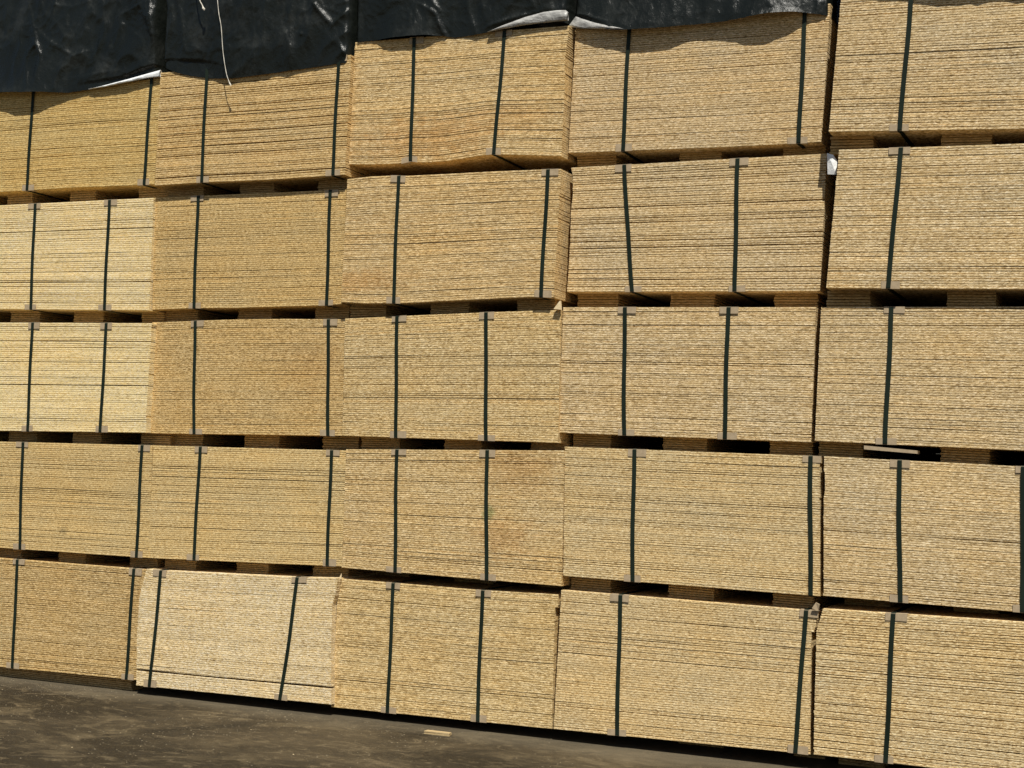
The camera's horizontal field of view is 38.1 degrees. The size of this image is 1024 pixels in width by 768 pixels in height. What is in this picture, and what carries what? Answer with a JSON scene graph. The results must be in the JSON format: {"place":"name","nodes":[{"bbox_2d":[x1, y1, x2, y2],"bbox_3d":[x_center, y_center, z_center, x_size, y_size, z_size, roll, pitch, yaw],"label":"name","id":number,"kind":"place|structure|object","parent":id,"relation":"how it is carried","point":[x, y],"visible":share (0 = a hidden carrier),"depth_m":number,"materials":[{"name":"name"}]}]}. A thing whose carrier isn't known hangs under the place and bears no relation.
{"place":"outdoors","nodes":[
{"label":"outdoors","id":0,"kind":"place"},
{"bbox_2d":[0,196,7,204],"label":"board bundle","id":1,"kind":"object","parent":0,"point":[3,200],"depth_m":9.11,"materials":[{"name":"wood"}]},
{"bbox_2d":[0,312,12,322],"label":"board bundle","id":2,"kind":"object","parent":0,"point":[5,317],"depth_m":9.11,"materials":[{"name":"wood"}]},
{"bbox_2d":[0,432,25,441],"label":"board bundle","id":3,"kind":"object","parent":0,"point":[4,436],"depth_m":9.09,"materials":[{"name":"wood"}]},
{"bbox_2d":[0,676,927,767],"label":"ground","id":4,"kind":"structure","parent":0,"point":[317,740],"depth_m":7.09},
{"bbox_2d":[0,556,152,689],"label":"board bundle","id":5,"kind":"object","parent":4,"relation":"on","point":[69,622],"visible":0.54,"depth_m":8.50,"materials":[{"name":"beige wood"}]},
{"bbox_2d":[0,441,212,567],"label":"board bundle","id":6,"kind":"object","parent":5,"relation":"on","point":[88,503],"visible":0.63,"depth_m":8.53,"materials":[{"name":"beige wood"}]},
{"bbox_2d":[0,322,190,445],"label":"board bundle","id":7,"kind":"object","parent":6,"relation":"on","point":[83,383],"visible":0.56,"depth_m":8.55,"materials":[{"name":"beige wood"}]},
{"bbox_2d":[0,198,166,322],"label":"board bundle","id":8,"kind":"object","parent":7,"relation":"on","point":[79,262],"visible":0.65,"depth_m":8.62,"materials":[{"name":"beige wood"}]},
{"bbox_2d":[0,72,167,204],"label":"board bundle","id":9,"kind":"object","parent":8,"relation":"on","point":[97,144],"visible":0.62,"depth_m":8.69,"materials":[{"name":"beige wood"}]},
{"bbox_2d":[0,0,171,92],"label":"tarpaulin","id":10,"kind":"object","parent":9,"relation":"on","point":[63,46],"visible":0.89,"depth_m":8.69,"materials":[{"name":"black plastic"}]},
{"bbox_2d":[136,566,377,705],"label":"board bundle","id":11,"kind":"object","parent":4,"relation":"on","point":[230,630],"visible":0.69,"depth_m":7.98,"materials":[{"name":"beige wood"}]},
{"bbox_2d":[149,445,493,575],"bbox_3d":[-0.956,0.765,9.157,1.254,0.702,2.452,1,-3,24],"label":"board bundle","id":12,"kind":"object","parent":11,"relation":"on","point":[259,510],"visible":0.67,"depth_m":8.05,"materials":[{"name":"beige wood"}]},
{"bbox_2d":[150,318,373,450],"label":"board bundle","id":13,"kind":"object","parent":12,"relation":"on","point":[263,383],"visible":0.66,"depth_m":8.12,"materials":[{"name":"beige wood"}]},
{"bbox_2d":[152,189,351,321],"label":"board bundle","id":14,"kind":"object","parent":13,"relation":"on","point":[278,255],"visible":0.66,"depth_m":8.15,"materials":[{"name":"beige wood"}]},
{"bbox_2d":[155,55,376,196],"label":"board bundle","id":15,"kind":"object","parent":14,"relation":"on","point":[286,131],"visible":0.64,"depth_m":8.13,"materials":[{"name":"beige wood"}]},
{"bbox_2d":[164,0,518,78],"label":"tarpaulin","id":16,"kind":"object","parent":15,"relation":"on","point":[259,37],"visible":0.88,"depth_m":8.12,"materials":[{"name":"black plastic"}]},
{"bbox_2d":[217,0,230,85],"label":"cord","id":17,"kind":"object","parent":16,"relation":"hanging from","point":[222,45],"visible":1,"depth_m":8.16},
{"bbox_2d":[0,681,572,766],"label":"grit","id":18,"kind":"object","parent":4,"relation":"on","point":[202,725],"visible":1,"depth_m":7.29,"materials":[{"name":"grey gravel"}]},
{"bbox_2d":[424,730,451,735],"bbox_3d":[-0.364,1.719,7.302,0.137,0.016,0.036,1,-3,21],"label":"wood offcut","id":19,"kind":"object","parent":4,"relation":"on","point":[434,732],"visible":1,"depth_m":7.29,"materials":[{"name":"beige wood"}]},
{"bbox_2d":[331,575,569,728],"bbox_3d":[0.136,1.460,8.630,1.268,0.717,2.452,1,-3,24],"label":"board bundle","id":20,"kind":"object","parent":4,"relation":"on","point":[439,646],"visible":0.69,"depth_m":7.52,"materials":[{"name":"beige wood"}]},
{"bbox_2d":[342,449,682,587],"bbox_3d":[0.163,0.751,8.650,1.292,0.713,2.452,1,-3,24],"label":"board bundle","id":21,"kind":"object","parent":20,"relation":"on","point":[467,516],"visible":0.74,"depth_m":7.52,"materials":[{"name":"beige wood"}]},
{"bbox_2d":[342,310,586,450],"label":"board bundle","id":22,"kind":"object","parent":21,"relation":"on","point":[478,381],"visible":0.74,"depth_m":7.58,"materials":[{"name":"beige wood"}]},
{"bbox_2d":[341,169,578,317],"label":"board bundle","id":23,"kind":"object","parent":22,"relation":"on","point":[476,242],"visible":0.73,"depth_m":7.59,"materials":[{"name":"beige wood"}]},
{"bbox_2d":[349,26,577,175],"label":"board bundle","id":24,"kind":"object","parent":23,"relation":"on","point":[500,100],"visible":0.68,"depth_m":7.66,"materials":[{"name":"beige wood"}]},
{"bbox_2d":[357,0,577,41],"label":"tarpaulin","id":25,"kind":"object","parent":24,"relation":"on","point":[381,19],"visible":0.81,"depth_m":7.69,"materials":[{"name":"black plastic"}]},
{"bbox_2d":[554,301,561,309],"bbox_3d":[0.227,-0.390,7.344,0.038,0.045,0.018,1,-3,24],"label":"splinter","id":26,"kind":"object","parent":22,"relation":"on","point":[558,306],"visible":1,"depth_m":7.33,"materials":[{"name":"brown wood"}]},
{"bbox_2d":[554,583,844,758],"bbox_3d":[1.296,1.458,8.098,1.279,0.736,2.452,1,-3,24],"label":"board bundle","id":27,"kind":"object","parent":4,"relation":"on","point":[653,661],"visible":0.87,"depth_m":6.99,"materials":[{"name":"beige wood"}]},
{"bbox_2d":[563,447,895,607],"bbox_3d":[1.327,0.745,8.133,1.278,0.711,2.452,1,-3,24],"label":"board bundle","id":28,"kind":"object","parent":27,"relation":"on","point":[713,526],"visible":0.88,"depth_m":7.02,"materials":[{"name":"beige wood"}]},
{"bbox_2d":[559,306,829,455],"bbox_3d":[1.314,0.050,8.198,1.263,0.698,2.452,1,-3,24],"label":"board bundle","id":29,"kind":"object","parent":28,"relation":"on","point":[729,379],"visible":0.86,"depth_m":7.09,"materials":[{"name":"beige wood"}]},
{"bbox_2d":[567,154,837,309],"bbox_3d":[1.367,-0.647,8.260,1.282,0.724,2.452,1,-3,24],"label":"board bundle","id":30,"kind":"object","parent":29,"relation":"on","point":[744,232],"visible":0.84,"depth_m":7.15,"materials":[{"name":"beige wood"}]},
{"bbox_2d":[568,4,837,166],"bbox_3d":[1.385,-1.365,8.307,1.299,0.732,2.452,1,-3,24],"label":"board bundle","id":31,"kind":"object","parent":30,"relation":"on","point":[757,86],"visible":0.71,"depth_m":7.19,"materials":[{"name":"beige wood"}]},
{"bbox_2d":[570,0,840,29],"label":"tarpaulin","id":32,"kind":"object","parent":31,"relation":"on","point":[616,14],"visible":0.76,"depth_m":7.22,"materials":[{"name":"black plastic"}]},
{"bbox_2d":[812,602,819,610],"bbox_3d":[1.381,1.011,6.737,0.035,0.037,0.017,1,-3,24],"label":"cardboard scrap","id":33,"kind":"object","parent":27,"relation":"on","point":[816,606],"visible":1,"depth_m":6.73,"materials":[{"name":"beige cardboard"}]},
{"bbox_2d":[813,601,1023,767],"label":"board bundle","id":34,"kind":"object","parent":4,"relation":"on","point":[926,685],"visible":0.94,"depth_m":6.52,"materials":[{"name":"beige wood"}]},
{"bbox_2d":[823,456,1023,613],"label":"board bundle","id":35,"kind":"object","parent":34,"relation":"on","point":[940,533],"visible":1,"depth_m":6.56,"materials":[{"name":"beige wood"}]},
{"bbox_2d":[864,445,919,453],"bbox_3d":[1.705,0.295,6.658,0.234,0.030,0.076,1,-3,24],"label":"wood strip","id":36,"kind":"object","parent":35,"relation":"on","point":[890,449],"visible":1,"depth_m":6.62,"materials":[{"name":"beige wood"}]},
{"bbox_2d":[815,306,1023,465],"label":"board bundle","id":37,"kind":"object","parent":35,"relation":"on","point":[939,384],"visible":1,"depth_m":6.61,"materials":[{"name":"beige wood"}]},
{"bbox_2d":[826,144,1023,306],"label":"board bundle","id":38,"kind":"object","parent":37,"relation":"on","point":[940,226],"visible":0.88,"depth_m":6.59,"materials":[{"name":"beige wood"}]},
{"bbox_2d":[827,153,836,174],"bbox_3d":[1.473,-1.015,6.832,0.048,0.104,0.014,1,-3,24],"label":"plastic scrap","id":39,"kind":"object","parent":38,"relation":"attached to","point":[831,164],"visible":1,"depth_m":6.83,"materials":[{"name":"white plastic"}]},
{"bbox_2d":[829,0,1023,161],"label":"board bundle","id":40,"kind":"object","parent":38,"relation":"on","point":[921,73],"visible":0.81,"depth_m":6.63,"materials":[{"name":"beige wood"}]}
]}

